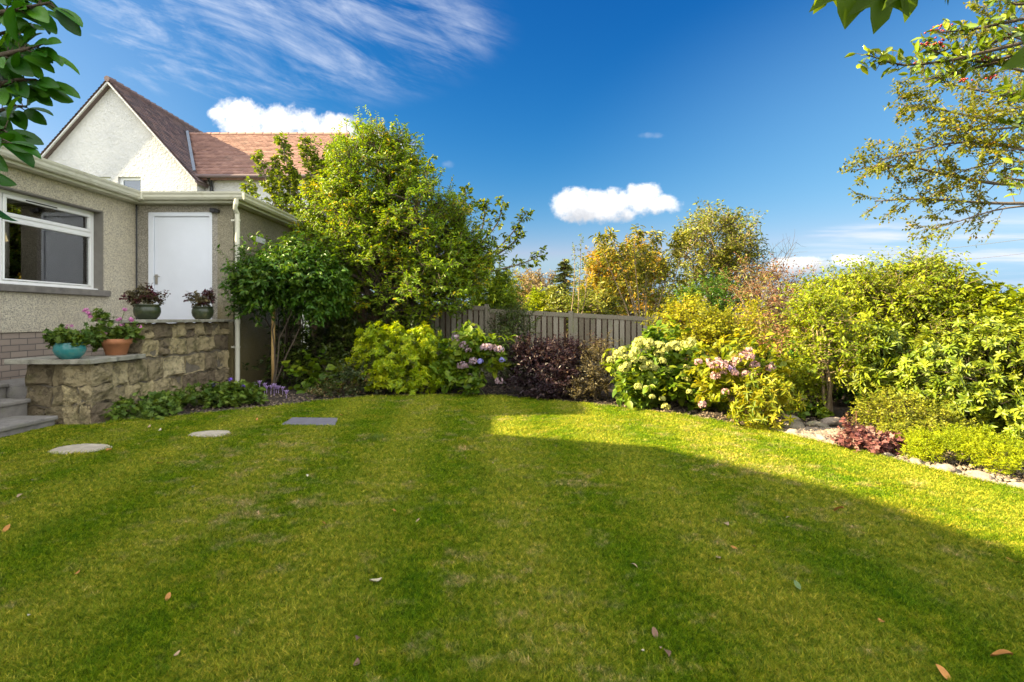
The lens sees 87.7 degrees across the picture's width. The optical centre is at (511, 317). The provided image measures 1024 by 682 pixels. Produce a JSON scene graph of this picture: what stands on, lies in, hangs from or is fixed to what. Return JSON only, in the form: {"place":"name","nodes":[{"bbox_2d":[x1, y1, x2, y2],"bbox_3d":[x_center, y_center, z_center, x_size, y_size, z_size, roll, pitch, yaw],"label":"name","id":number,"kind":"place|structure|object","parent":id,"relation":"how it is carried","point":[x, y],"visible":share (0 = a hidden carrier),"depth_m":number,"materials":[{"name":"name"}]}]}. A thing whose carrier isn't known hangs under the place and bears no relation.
{"place":"outdoors","nodes":[
{"label":"outdoors","id":0,"kind":"place"},
{"bbox_2d":[0,378,28,407],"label":"patio","id":1,"kind":"structure","parent":0,"point":[17,388],"depth_m":5.72,"materials":[{"name":"stone"}]},
{"bbox_2d":[467,264,531,309],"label":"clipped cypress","id":2,"kind":"object","parent":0,"point":[498,294],"visible":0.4,"depth_m":11.33,"materials":[{"name":"green plant"}]},
{"bbox_2d":[0,393,1023,681],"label":"lawn","id":3,"kind":"structure","parent":0,"point":[724,543],"depth_m":2.56,"materials":[{"name":"plant"}]},
{"bbox_2d":[2,524,10,531],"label":"fallen leaf","id":4,"kind":"object","parent":3,"relation":"on","point":[6,527],"visible":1,"depth_m":2.74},
{"bbox_2d":[48,444,111,453],"bbox_3d":[-3.584,1.107,4.430,0.463,0.045,0.342,0,0,0],"label":"stepping stone","id":5,"kind":"object","parent":3,"relation":"on","point":[81,448],"visible":0.59,"depth_m":4.42,"materials":[{"name":"stone"}]},
{"bbox_2d":[165,592,170,599],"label":"fallen leaf","id":6,"kind":"object","parent":3,"relation":"on","point":[168,595],"visible":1,"depth_m":2.08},
{"bbox_2d":[188,430,229,437],"bbox_3d":[-2.838,1.107,5.013,0.372,0.045,0.278,0,0,0],"label":"stepping stone","id":7,"kind":"object","parent":3,"relation":"on","point":[209,432],"visible":0.52,"depth_m":4.99,"materials":[{"name":"stone"}]},
{"bbox_2d":[282,417,337,425],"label":"slate slab","id":8,"kind":"structure","parent":3,"relation":"on","point":[307,421],"depth_m":5.58,"materials":[{"name":"stone"}]},
{"bbox_2d":[353,658,359,665],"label":"fallen leaf","id":9,"kind":"object","parent":3,"relation":"on","point":[357,660],"visible":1,"depth_m":1.69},
{"bbox_2d":[370,577,381,581],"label":"fallen leaf","id":10,"kind":"object","parent":3,"relation":"on","point":[377,579],"visible":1,"depth_m":2.21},
{"bbox_2d":[366,432,390,441],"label":"grass tuft","id":11,"kind":"object","parent":3,"relation":"on","point":[377,436],"visible":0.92,"depth_m":4.81,"materials":[{"name":"plant"}]},
{"bbox_2d":[652,627,657,637],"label":"fallen leaf","id":12,"kind":"object","parent":3,"relation":"on","point":[654,632],"visible":1,"depth_m":1.84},
{"bbox_2d":[794,580,800,589],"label":"fallen leaf","id":13,"kind":"object","parent":3,"relation":"on","point":[797,584],"visible":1,"depth_m":2.15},
{"bbox_2d":[936,664,950,679],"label":"fallen leaf","id":14,"kind":"object","parent":3,"relation":"on","point":[943,671],"visible":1,"depth_m":1.63,"materials":[{"name":"plant"}]},
{"bbox_2d":[990,649,1012,656],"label":"fallen leaf","id":15,"kind":"object","parent":3,"relation":"on","point":[999,652],"visible":1,"depth_m":1.71,"materials":[{"name":"plant"}]},
{"bbox_2d":[0,0,1023,315],"label":"sky","id":16,"kind":"structure","parent":0,"point":[588,116],"materials":[{"name":"blue"}]},
{"bbox_2d":[506,266,530,295],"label":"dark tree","id":17,"kind":"object","parent":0,"point":[518,280],"visible":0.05,"depth_m":29.82,"materials":[{"name":"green plant"}]},
{"bbox_2d":[55,374,1023,482],"bbox_3d":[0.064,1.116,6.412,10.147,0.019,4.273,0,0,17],"label":"mulch","id":18,"kind":"object","parent":0,"point":[615,402],"visible":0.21,"depth_m":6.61,"materials":[{"name":"soil"}]},
{"bbox_2d":[0,383,8,397],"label":"garden step","id":19,"kind":"object","parent":18,"relation":"on","point":[3,390],"visible":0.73,"depth_m":5.66,"materials":[{"name":"stone"}]},
{"bbox_2d":[0,398,30,417],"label":"garden step","id":20,"kind":"object","parent":18,"relation":"on","point":[9,407],"visible":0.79,"depth_m":5.46,"materials":[{"name":"stone"}]},
{"bbox_2d":[0,416,57,437],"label":"garden step","id":21,"kind":"object","parent":18,"relation":"on","point":[11,425],"visible":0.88,"depth_m":5.17,"materials":[{"name":"stone"}]},
{"bbox_2d":[0,0,82,220],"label":"broadleaf tree","id":22,"kind":"object","parent":18,"relation":"on","point":[20,56],"visible":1,"depth_m":1.46,"materials":[{"name":"green plant"}]},
{"bbox_2d":[4,319,233,424],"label":"stone wall","id":23,"kind":"structure","parent":18,"relation":"on","point":[167,354],"depth_m":6.28,"materials":[{"name":"stone"}]},
{"bbox_2d":[42,322,96,358],"bbox_3d":[-4.659,0.239,5.601,0.495,0.391,0.467,0,0,0],"label":"potted pelargonium","id":24,"kind":"object","parent":23,"relation":"on","point":[66,343],"visible":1,"depth_m":5.54,"materials":[{"name":"teal ceramic"}]},
{"bbox_2d":[72,308,145,355],"bbox_3d":[-4.661,0.159,6.173,0.726,0.553,0.520,0,0,-25],"label":"potted pelargonium","id":25,"kind":"object","parent":23,"relation":"on","point":[115,340],"visible":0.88,"depth_m":6.11,"materials":[{"name":"plant"}]},
{"bbox_2d":[119,282,170,319],"bbox_3d":[-4.640,-0.210,6.735,0.510,0.470,0.465,0,0,35],"label":"potted fuchsia","id":26,"kind":"object","parent":23,"relation":"on","point":[149,310],"visible":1,"depth_m":6.64,"materials":[{"name":"green ceramic"}]},
{"bbox_2d":[182,288,216,318],"bbox_3d":[-4.607,-0.212,7.916,0.452,0.474,0.447,0,0,0],"label":"potted fuchsia","id":27,"kind":"object","parent":23,"relation":"on","point":[204,311],"visible":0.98,"depth_m":7.83,"materials":[{"name":"green ceramic"}]},
{"bbox_2d":[102,389,190,420],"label":"geranium groundcover","id":28,"kind":"object","parent":18,"relation":"on","point":[163,403],"visible":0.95,"depth_m":5.91,"materials":[{"name":"plant"}]},
{"bbox_2d":[170,378,268,409],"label":"geranium groundcover","id":29,"kind":"object","parent":18,"relation":"on","point":[241,391],"visible":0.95,"depth_m":6.73,"materials":[{"name":"plant"}]},
{"bbox_2d":[271,309,275,387],"bbox_3d":[-3.780,0.233,8.450,0.067,1.750,0.064,0,0,0],"label":"wooden pole","id":30,"kind":"object","parent":18,"relation":"on","point":[272,358],"visible":0.33,"depth_m":8.43,"materials":[{"name":"brown wood"}]},
{"bbox_2d":[217,230,366,390],"bbox_3d":[-3.467,-0.121,8.407,2.134,2.518,1.897,0,0,21],"label":"tree","id":31,"kind":"object","parent":18,"relation":"on","point":[310,280],"visible":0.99,"depth_m":8.13,"materials":[{"name":"green plant"}]},
{"bbox_2d":[281,349,352,393],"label":"broadleaf perennial","id":32,"kind":"object","parent":18,"relation":"on","point":[309,381],"visible":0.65,"depth_m":8.21,"materials":[{"name":"green plant"}]},
{"bbox_2d":[303,382,347,400],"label":"spreading low shrub","id":33,"kind":"object","parent":18,"relation":"on","point":[315,391],"visible":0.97,"depth_m":7.44,"materials":[{"name":"green plant"}]},
{"bbox_2d":[241,295,441,386],"bbox_3d":[-2.867,0.489,9.285,3.448,1.993,2.677,0,0,0],"label":"dark evergreen","id":34,"kind":"object","parent":18,"relation":"on","point":[334,334],"visible":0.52,"depth_m":8.89,"materials":[{"name":"green plant"}]},
{"bbox_2d":[315,349,397,395],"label":"spreading low shrub","id":35,"kind":"object","parent":18,"relation":"on","point":[361,369],"visible":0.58,"depth_m":7.55,"materials":[{"name":"green plant"}]},
{"bbox_2d":[311,303,409,366],"bbox_3d":[-3.189,0.385,11.125,2.507,1.530,0.165,0,0,24],"label":"boundary fence","id":36,"kind":"object","parent":18,"relation":"on","point":[360,320],"depth_m":11.01,"materials":[{"name":"wood"}]},
{"bbox_2d":[264,105,513,363],"bbox_3d":[-2.141,-1.258,9.378,4.323,4.822,2.809,0,0,8],"label":"spreading tree","id":37,"kind":"object","parent":18,"relation":"on","point":[400,261],"visible":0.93,"depth_m":8.89,"materials":[{"name":"green plant"}]},
{"bbox_2d":[239,130,547,289],"bbox_3d":[-2.421,-1.320,10.918,6.327,4.946,0.499,0,0,0],"label":"fruit tree","id":38,"kind":"object","parent":18,"relation":"on","point":[294,176],"visible":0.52,"depth_m":10.88,"materials":[{"name":"green plant"}]},
{"bbox_2d":[345,321,447,395],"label":"leafy shrub","id":39,"kind":"object","parent":18,"relation":"on","point":[416,350],"visible":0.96,"depth_m":7.67,"materials":[{"name":"plant"}]},
{"bbox_2d":[414,303,488,375],"bbox_3d":[-1.186,0.425,10.428,1.463,1.450,0.165,0,0,0],"label":"garden fence","id":40,"kind":"object","parent":18,"relation":"on","point":[446,323],"visible":0.17,"depth_m":10.36,"materials":[{"name":"grey wood"}]},
{"bbox_2d":[424,321,493,392],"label":"leafy shrub","id":41,"kind":"object","parent":18,"relation":"on","point":[452,348],"visible":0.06,"depth_m":8.22,"materials":[{"name":"green plant"}]},
{"bbox_2d":[429,320,516,397],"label":"mauve hydrangea","id":42,"kind":"object","parent":18,"relation":"on","point":[463,357],"visible":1,"depth_m":7.56,"materials":[{"name":"plant"}]},
{"bbox_2d":[471,298,543,385],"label":"dark evergreen","id":43,"kind":"object","parent":18,"relation":"on","point":[509,328],"visible":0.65,"depth_m":9.05,"materials":[{"name":"green plant"}]},
{"bbox_2d":[498,331,592,400],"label":"purple bush","id":44,"kind":"object","parent":18,"relation":"on","point":[538,384],"visible":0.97,"depth_m":7.42,"materials":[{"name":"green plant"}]},
{"bbox_2d":[485,307,656,376],"bbox_3d":[1.137,0.472,10.367,3.319,1.357,0.165,0,0,1],"label":"garden fence","id":45,"kind":"object","parent":18,"relation":"on","point":[627,329],"visible":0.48,"depth_m":10.29,"materials":[{"name":"grey wood"}]},
{"bbox_2d":[566,233,590,343],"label":"sapling","id":46,"kind":"object","parent":18,"relation":"on","point":[585,282],"visible":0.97,"depth_m":12.21,"materials":[{"name":"green plant"}]},
{"bbox_2d":[562,330,623,401],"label":"bronze bush","id":47,"kind":"object","parent":18,"relation":"on","point":[593,382],"visible":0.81,"depth_m":7.19,"materials":[{"name":"brown plant"}]},
{"bbox_2d":[567,332,627,388],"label":"purple bush","id":48,"kind":"object","parent":18,"relation":"on","point":[594,342],"visible":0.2,"depth_m":7.76,"materials":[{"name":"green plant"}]},
{"bbox_2d":[588,224,690,324],"bbox_3d":[2.765,-0.452,11.424,2.245,3.119,0.586,0,0,-5],"label":"arching shrub","id":49,"kind":"object","parent":18,"relation":"on","point":[663,263],"visible":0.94,"depth_m":11.42,"materials":[{"name":"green plant"}]},
{"bbox_2d":[599,315,732,411],"bbox_3d":[2.004,0.616,6.862,1.711,1.298,1.570,0,0,0],"label":"lime hydrangea","id":50,"kind":"object","parent":18,"relation":"on","point":[652,381],"visible":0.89,"depth_m":6.49,"materials":[{"name":"plant"}]},
{"bbox_2d":[657,266,760,313],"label":"leafy shrub","id":51,"kind":"object","parent":18,"relation":"on","point":[716,289],"visible":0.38,"depth_m":10.75,"materials":[{"name":"green plant"}]},
{"bbox_2d":[635,287,787,369],"bbox_3d":[3.032,0.340,8.112,2.354,1.638,1.747,0,0,32],"label":"yellow shrub","id":52,"kind":"object","parent":18,"relation":"on","point":[715,325],"visible":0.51,"depth_m":7.86,"materials":[{"name":"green plant"}]},
{"bbox_2d":[691,394,734,411],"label":"spring bulb leaves","id":53,"kind":"object","parent":18,"relation":"on","point":[718,405],"visible":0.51,"depth_m":6.29,"materials":[{"name":"green plant"}]},
{"bbox_2d":[679,328,793,422],"bbox_3d":[2.505,0.625,5.951,1.259,1.017,1.237,0,0,0],"label":"pink hydrangea","id":54,"kind":"object","parent":18,"relation":"on","point":[725,371],"visible":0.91,"depth_m":5.82,"materials":[{"name":"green plant"}]},
{"bbox_2d":[723,365,807,430],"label":"young rhododendron","id":55,"kind":"object","parent":18,"relation":"on","point":[770,398],"visible":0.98,"depth_m":5.26,"materials":[{"name":"green plant"}]},
{"bbox_2d":[711,247,824,351],"bbox_3d":[4.655,-0.065,9.550,1.870,2.439,1.738,0,0,-12],"label":"red leaved tree","id":56,"kind":"object","parent":18,"relation":"on","point":[771,308],"visible":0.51,"depth_m":9.39,"materials":[{"name":"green plant"}]},
{"bbox_2d":[719,217,818,313],"bbox_3d":[5.658,-0.625,11.919,2.271,3.550,2.180,0,0,18],"label":"bare tree","id":57,"kind":"object","parent":18,"relation":"on","point":[752,270],"visible":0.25,"depth_m":11.87,"materials":[{"name":"brown plant"}]},
{"bbox_2d":[749,310,809,397],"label":"red leaved shrub","id":58,"kind":"object","parent":18,"relation":"on","point":[779,330],"visible":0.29,"depth_m":6.95,"materials":[{"name":"plant"}]},
{"bbox_2d":[781,415,800,420],"bbox_3d":[3.010,1.090,5.765,0.191,0.079,0.190,0,0,6],"label":"garden rock","id":59,"kind":"object","parent":18,"relation":"on","point":[792,416],"visible":0.38,"depth_m":5.70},
{"bbox_2d":[784,428,798,434],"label":"garden rock","id":60,"kind":"object","parent":18,"relation":"on","point":[790,430],"visible":0.58,"depth_m":5.05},
{"bbox_2d":[782,420,804,428],"bbox_3d":[2.848,1.085,5.401,0.218,0.108,0.287,0,0,31],"label":"garden rock","id":61,"kind":"object","parent":18,"relation":"on","point":[795,424],"visible":0.57,"depth_m":5.31,"materials":[{"name":"stone"}]},
{"bbox_2d":[663,313,929,376],"bbox_3d":[6.233,0.510,9.266,6.962,1.280,0.165,0,0,18],"label":"boundary fence","id":62,"kind":"object","parent":18,"relation":"on","point":[781,319],"visible":0.02,"depth_m":9.69,"materials":[{"name":"wood"}]},
{"bbox_2d":[766,343,843,411],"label":"leafy shrub","id":63,"kind":"object","parent":18,"relation":"on","point":[804,382],"visible":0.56,"depth_m":6.17,"materials":[{"name":"green plant"}]},
{"bbox_2d":[781,401,833,419],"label":"shade groundcover","id":64,"kind":"object","parent":18,"relation":"on","point":[818,411],"visible":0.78,"depth_m":5.90,"materials":[{"name":"green plant"}]},
{"bbox_2d":[805,421,822,426],"bbox_3d":[3.110,1.092,5.474,0.193,0.061,0.120,0,0,16],"label":"garden rock","id":65,"kind":"object","parent":18,"relation":"on","point":[812,423],"visible":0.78,"depth_m":5.46,"materials":[{"name":"stone"}]},
{"bbox_2d":[815,423,828,427],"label":"garden rock","id":66,"kind":"object","parent":18,"relation":"on","point":[818,425],"visible":0.66,"depth_m":5.38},
{"bbox_2d":[771,278,887,411],"bbox_3d":[3.640,0.325,6.228,1.162,1.620,1.415,0,0,0],"label":"multi stem shrub","id":67,"kind":"object","parent":18,"relation":"on","point":[815,311],"visible":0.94,"depth_m":6.07,"materials":[{"name":"green plant"}]},
{"bbox_2d":[820,417,841,425],"bbox_3d":[3.358,1.088,5.610,0.226,0.085,0.172,0,0,13],"label":"garden rock","id":68,"kind":"object","parent":18,"relation":"on","point":[830,421],"visible":0.82,"depth_m":5.56,"materials":[{"name":"stone"}]},
{"bbox_2d":[764,312,913,405],"bbox_3d":[4.216,0.635,6.965,2.289,1.449,1.331,0,0,0],"label":"leafy shrub","id":69,"kind":"object","parent":18,"relation":"on","point":[845,393],"visible":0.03,"depth_m":6.87,"materials":[{"name":"green plant"}]},
{"bbox_2d":[826,417,907,455],"bbox_3d":[2.982,0.993,4.461,0.584,0.291,0.526,0,0,0],"label":"pink heuchera","id":70,"kind":"object","parent":18,"relation":"on","point":[863,437],"visible":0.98,"depth_m":4.38,"materials":[{"name":"plant"}]},
{"bbox_2d":[829,320,946,417],"bbox_3d":[4.115,0.581,5.900,1.160,1.114,1.055,0,0,0],"label":"leafy rhododendron","id":71,"kind":"object","parent":18,"relation":"on","point":[897,339],"visible":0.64,"depth_m":5.71,"materials":[{"name":"green plant"}]},
{"bbox_2d":[773,237,1012,394],"bbox_3d":[5.183,0.011,7.340,3.017,2.266,2.133,0,0,0],"label":"broad tall shrub","id":72,"kind":"object","parent":18,"relation":"on","point":[906,293],"visible":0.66,"depth_m":7.00,"materials":[{"name":"green plant"}]},
{"bbox_2d":[770,425,1023,486],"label":"stone chips","id":73,"kind":"object","parent":18,"relation":"on","point":[998,477],"visible":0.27,"depth_m":3.84,"materials":[{"name":"gravel"}]},
{"bbox_2d":[882,452,893,456],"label":"edging stone","id":74,"kind":"object","parent":73,"relation":"on","point":[887,454],"visible":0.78,"depth_m":4.25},
{"bbox_2d":[910,457,921,462],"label":"edging stone","id":75,"kind":"object","parent":73,"relation":"on","point":[915,460],"visible":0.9,"depth_m":4.06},
{"bbox_2d":[934,464,955,471],"bbox_3d":[3.141,1.089,3.861,0.106,0.058,0.146,0,0,1],"label":"edging stone","id":76,"kind":"object","parent":73,"relation":"on","point":[950,468],"visible":0.69,"depth_m":3.83,"materials":[{"name":"stone"}]},
{"bbox_2d":[970,470,993,479],"bbox_3d":[3.259,1.090,3.683,0.104,0.060,0.127,0,0,-5],"label":"edging stone","id":77,"kind":"object","parent":73,"relation":"on","point":[980,474],"visible":0.78,"depth_m":3.67,"materials":[{"name":"stone"}]},
{"bbox_2d":[1013,482,1023,487],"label":"edging stone","id":78,"kind":"object","parent":73,"relation":"on","point":[1017,484],"visible":0.71,"depth_m":3.47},
{"bbox_2d":[847,382,979,451],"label":"leaved shrub","id":79,"kind":"object","parent":18,"relation":"on","point":[875,411],"visible":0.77,"depth_m":4.71,"materials":[{"name":"green plant"}]},
{"bbox_2d":[809,0,1023,100],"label":"sycamore tree","id":80,"kind":"object","parent":18,"relation":"on","point":[849,11],"visible":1,"depth_m":0.81,"materials":[{"name":"green plant"}]},
{"bbox_2d":[895,422,953,463],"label":"heather clump","id":81,"kind":"object","parent":18,"relation":"on","point":[921,448],"visible":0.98,"depth_m":4.11,"materials":[{"name":"green plant"}]},
{"bbox_2d":[844,0,1023,197],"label":"holly tree","id":82,"kind":"object","parent":18,"relation":"on","point":[964,57],"visible":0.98,"depth_m":2.06,"materials":[{"name":"green plant"}]},
{"bbox_2d":[882,306,1023,449],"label":"rhododendron","id":83,"kind":"object","parent":18,"relation":"on","point":[980,378],"visible":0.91,"depth_m":4.97,"materials":[{"name":"green plant"}]},
{"bbox_2d":[927,423,982,470],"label":"heather clump","id":84,"kind":"object","parent":18,"relation":"on","point":[951,435],"visible":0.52,"depth_m":4.05,"materials":[{"name":"yellow plant"}]},
{"bbox_2d":[934,262,1023,327],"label":"broad tall shrub","id":85,"kind":"object","parent":18,"relation":"on","point":[1007,300],"visible":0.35,"depth_m":6.71,"materials":[{"name":"green plant"}]},
{"bbox_2d":[951,424,1016,474],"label":"heather clump","id":86,"kind":"object","parent":18,"relation":"on","point":[981,436],"visible":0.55,"depth_m":3.93,"materials":[{"name":"yellow plant"}]},
{"bbox_2d":[970,430,1023,479],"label":"heather clump","id":87,"kind":"object","parent":18,"relation":"on","point":[1013,451],"visible":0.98,"depth_m":3.71,"materials":[{"name":"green plant"}]},
{"label":"ground","id":88,"kind":"structure","parent":0,"visible":0},
{"bbox_2d":[0,146,300,383],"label":"bungalow","id":89,"kind":"object","parent":88,"relation":"on","point":[88,241],"visible":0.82,"depth_m":7.92,"materials":[{"name":"beige concrete"}]},
{"bbox_2d":[0,189,97,289],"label":"window","id":90,"kind":"structure","parent":89,"relation":"in","point":[52,243],"depth_m":7.03,"materials":[{"name":"plastic"}]},
{"bbox_2d":[154,217,208,322],"bbox_3d":[-5.279,-0.460,8.526,0.880,2.300,0.109,0,0,0],"label":"door","id":91,"kind":"structure","parent":89,"relation":"in","point":[181,243],"depth_m":8.54,"materials":[{"name":"white paint"}]},
{"bbox_2d":[209,208,219,212],"bbox_3d":[-4.732,-1.701,8.495,0.139,0.080,0.076,0,0,0],"label":"security light","id":92,"kind":"object","parent":89,"relation":"attached to","point":[212,210],"visible":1,"depth_m":8.46,"materials":[{"name":"black plastic"}]},
{"bbox_2d":[40,75,362,348],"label":"white house","id":93,"kind":"structure","parent":88,"relation":"on","point":[113,130],"depth_m":16.00,"materials":[{"name":"paint"}]},
{"bbox_2d":[120,178,140,190],"bbox_3d":[-11.480,-3.840,16.135,0.688,0.768,0.070,0,0,0],"label":"window","id":94,"kind":"structure","parent":93,"relation":"in","point":[135,183],"depth_m":16.13,"materials":[{"name":"white paint"}]},
{"bbox_2d":[513,268,556,303],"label":"russet tree","id":95,"kind":"object","parent":88,"relation":"on","point":[536,279],"visible":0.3,"depth_m":23.84,"materials":[{"name":"plant"}]},
{"bbox_2d":[520,284,558,311],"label":"lime conifer","id":96,"kind":"object","parent":88,"relation":"on","point":[536,296],"visible":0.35,"depth_m":13.75,"materials":[{"name":"green plant"}]},
{"bbox_2d":[547,258,577,339],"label":"spruce tree","id":97,"kind":"object","parent":88,"relation":"on","point":[565,267],"visible":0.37,"depth_m":19.90,"materials":[{"name":"green plant"}]},
{"bbox_2d":[534,276,630,337],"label":"green tree","id":98,"kind":"object","parent":88,"relation":"on","point":[595,303],"visible":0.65,"depth_m":12.95,"materials":[{"name":"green plant"}]},
{"bbox_2d":[504,289,682,331],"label":"distant hedge","id":99,"kind":"object","parent":88,"relation":"on","point":[651,309],"visible":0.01,"depth_m":33.66,"materials":[{"name":"green plant"}]},
{"bbox_2d":[567,226,676,321],"bbox_3d":[3.286,-0.742,15.843,3.511,3.894,3.027,0,0,0],"label":"autumn tree","id":100,"kind":"object","parent":88,"relation":"on","point":[594,264],"visible":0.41,"depth_m":15.49,"materials":[{"name":"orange plant"}]},
{"bbox_2d":[659,198,781,314],"bbox_3d":[4.801,-0.802,12.393,2.642,4.017,2.405,0,0,29],"label":"tall tree","id":101,"kind":"object","parent":88,"relation":"on","point":[731,244],"visible":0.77,"depth_m":12.19,"materials":[{"name":"green plant"}]},
{"bbox_2d":[703,285,798,313],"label":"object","id":102,"kind":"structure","parent":88,"relation":"on","point":[762,295],"depth_m":22.14,"materials":[{"name":"green plant"}]},
{"bbox_2d":[837,0,1023,249],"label":"garden tree","id":103,"kind":"object","parent":88,"relation":"on","point":[968,137],"visible":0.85,"depth_m":7.95,"materials":[{"name":"green plant"}]},
{"bbox_3d":[34.840,-2.130,26.000,0.228,6.660,0.240,0,0,0],"label":"utility pole","id":104,"kind":"object","parent":88,"relation":"on","visible":0},
{"bbox_2d":[750,239,1022,266],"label":"overhead wire","id":105,"kind":"object","parent":104,"relation":"attached to","point":[901,253],"visible":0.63,"depth_m":33.84,"materials":[{"name":"metal"}]},
{"bbox_2d":[783,253,1023,274],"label":"overhead wire","id":106,"kind":"object","parent":104,"relation":"attached to","point":[946,261],"visible":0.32,"depth_m":31.99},
{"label":"gravel path","id":107,"kind":"structure","parent":0,"visible":0},
{"bbox_2d":[793,426,852,447],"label":"gravel","id":108,"kind":"structure","parent":107,"relation":"on","point":[811,432],"depth_m":5.04,"materials":[{"name":"gravel"}]},
{"bbox_2d":[816,434,827,439],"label":"edging stone","id":109,"kind":"object","parent":108,"relation":"on","point":[819,436],"visible":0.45,"depth_m":4.77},
{"bbox_2d":[842,411,858,430],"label":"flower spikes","id":110,"kind":"object","parent":108,"relation":"on","point":[855,412],"visible":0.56,"depth_m":4.62,"materials":[{"name":"plant"}]}
]}

